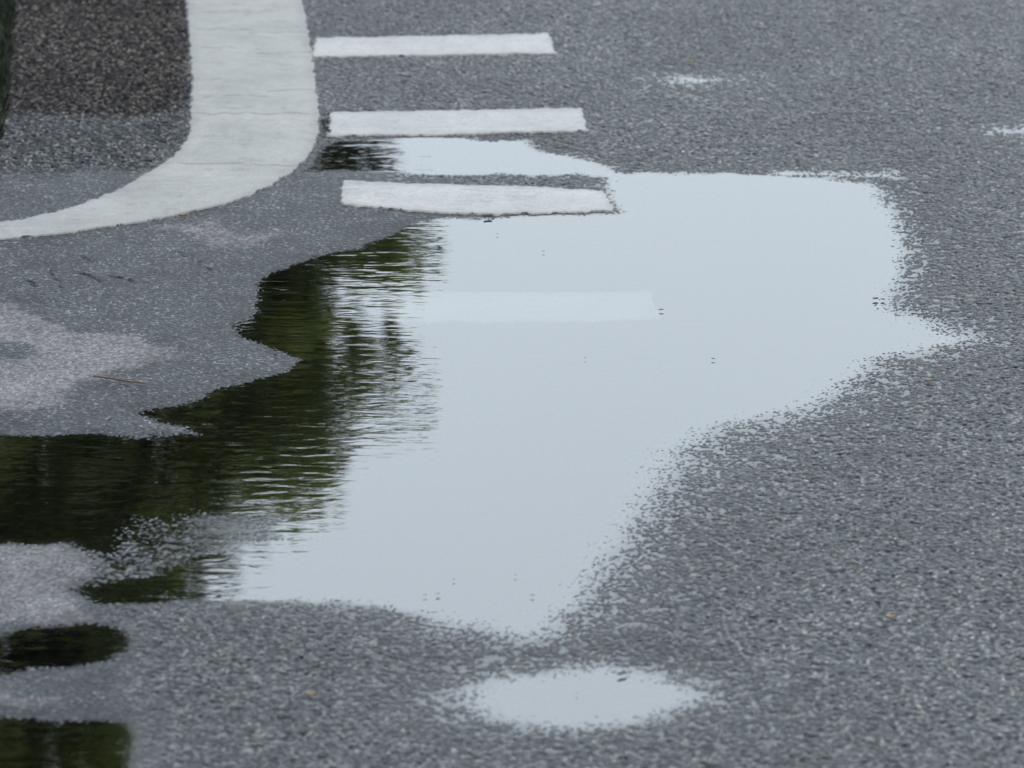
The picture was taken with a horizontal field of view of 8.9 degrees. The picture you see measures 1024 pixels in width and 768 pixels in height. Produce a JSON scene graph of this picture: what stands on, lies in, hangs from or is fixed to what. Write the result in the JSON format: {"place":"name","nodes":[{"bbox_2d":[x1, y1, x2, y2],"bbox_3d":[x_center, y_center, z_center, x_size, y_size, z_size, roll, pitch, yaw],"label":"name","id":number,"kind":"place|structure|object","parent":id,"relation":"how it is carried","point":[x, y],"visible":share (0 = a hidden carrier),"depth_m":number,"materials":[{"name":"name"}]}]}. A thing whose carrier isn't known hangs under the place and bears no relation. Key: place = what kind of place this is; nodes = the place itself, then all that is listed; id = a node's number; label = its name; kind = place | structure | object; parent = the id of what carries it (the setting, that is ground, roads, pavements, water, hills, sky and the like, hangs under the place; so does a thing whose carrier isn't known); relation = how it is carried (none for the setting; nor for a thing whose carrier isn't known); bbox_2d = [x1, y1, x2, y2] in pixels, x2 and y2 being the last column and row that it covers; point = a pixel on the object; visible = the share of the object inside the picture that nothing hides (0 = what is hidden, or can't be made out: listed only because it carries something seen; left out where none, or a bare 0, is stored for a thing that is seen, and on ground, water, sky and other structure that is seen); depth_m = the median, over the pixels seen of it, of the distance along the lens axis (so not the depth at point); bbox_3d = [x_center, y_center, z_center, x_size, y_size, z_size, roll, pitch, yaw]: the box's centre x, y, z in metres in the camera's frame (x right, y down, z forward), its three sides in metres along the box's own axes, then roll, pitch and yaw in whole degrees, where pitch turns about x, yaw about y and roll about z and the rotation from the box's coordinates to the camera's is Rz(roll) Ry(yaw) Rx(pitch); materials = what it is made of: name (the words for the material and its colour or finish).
{"place":"outdoors","nodes":[
{"label":"outdoors","id":0,"kind":"place"},
{"bbox_2d":[0,0,19,138],"bbox_3d":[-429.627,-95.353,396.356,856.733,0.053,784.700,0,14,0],"label":"grass verge","id":1,"kind":"object","parent":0,"point":[8,24],"depth_m":17.43,"materials":[{"name":"plant"}]},
{"bbox_2d":[0,0,1023,767],"bbox_3d":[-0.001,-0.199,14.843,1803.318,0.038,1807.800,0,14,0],"label":"asphalt road","id":2,"kind":"structure","parent":0,"point":[334,490],"depth_m":13.80,"materials":[{"name":"grey asphalt"}]},
{"bbox_2d":[93,375,144,382],"bbox_3d":[-0.835,-0.009,14.005,0.126,0.004,0.008,7,16,27],"label":"twig","id":3,"kind":"object","parent":2,"relation":"on","point":[117,379],"visible":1,"depth_m":14.01,"materials":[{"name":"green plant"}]},
{"bbox_2d":[0,0,319,239],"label":"road edge line","id":4,"kind":"object","parent":2,"relation":"on","point":[254,116],"visible":1,"depth_m":16.61,"materials":[{"name":"paint"}]},
{"bbox_2d":[320,113,331,132],"bbox_3d":[-0.466,-0.656,16.582,0.031,0.018,0.193,0,14,0],"label":"weed","id":5,"kind":"object","parent":2,"relation":"on","point":[327,129],"visible":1,"depth_m":16.58,"materials":[{"name":"green plant"}]},
{"bbox_2d":[311,32,556,58],"bbox_3d":[-0.213,-0.901,17.607,0.662,0.008,0.288,-1,14,-5],"label":"lane dash marking","id":6,"kind":"object","parent":2,"relation":"on","point":[447,45],"visible":1,"depth_m":17.59,"materials":[{"name":"paint"}]},
{"bbox_2d":[326,108,588,137],"bbox_3d":[-0.141,-0.657,16.639,0.673,0.012,0.291,-1,14,-4],"label":"lane dash marking","id":7,"kind":"object","parent":2,"relation":"on","point":[425,123],"visible":1,"depth_m":16.62,"materials":[{"name":"paint"}]},
{"bbox_2d":[340,180,613,216],"bbox_3d":[-0.092,-0.439,15.763,0.698,0.012,0.315,2,14,9],"label":"lane dash marking","id":8,"kind":"object","parent":2,"relation":"on","point":[495,201],"visible":1,"depth_m":15.76,"materials":[{"name":"paint"}]},
{"bbox_2d":[107,134,894,753],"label":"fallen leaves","id":9,"kind":"object","parent":2,"relation":"on","point":[673,516],"visible":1,"depth_m":14.21,"materials":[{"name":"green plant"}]},
{"bbox_2d":[374,290,659,323],"bbox_3d":[0.009,-0.172,14.782,0.645,0.014,0.315,0,14,0],"label":"lane dash marking","id":10,"kind":"object","parent":2,"relation":"on","point":[430,307],"visible":1,"depth_m":14.78,"materials":[{"name":"paint"}]},
{"bbox_2d":[179,60,1016,756],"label":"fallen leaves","id":11,"kind":"object","parent":2,"relation":"on","point":[645,538],"visible":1,"depth_m":12.33,"materials":[{"name":"beige plant"}]}
]}

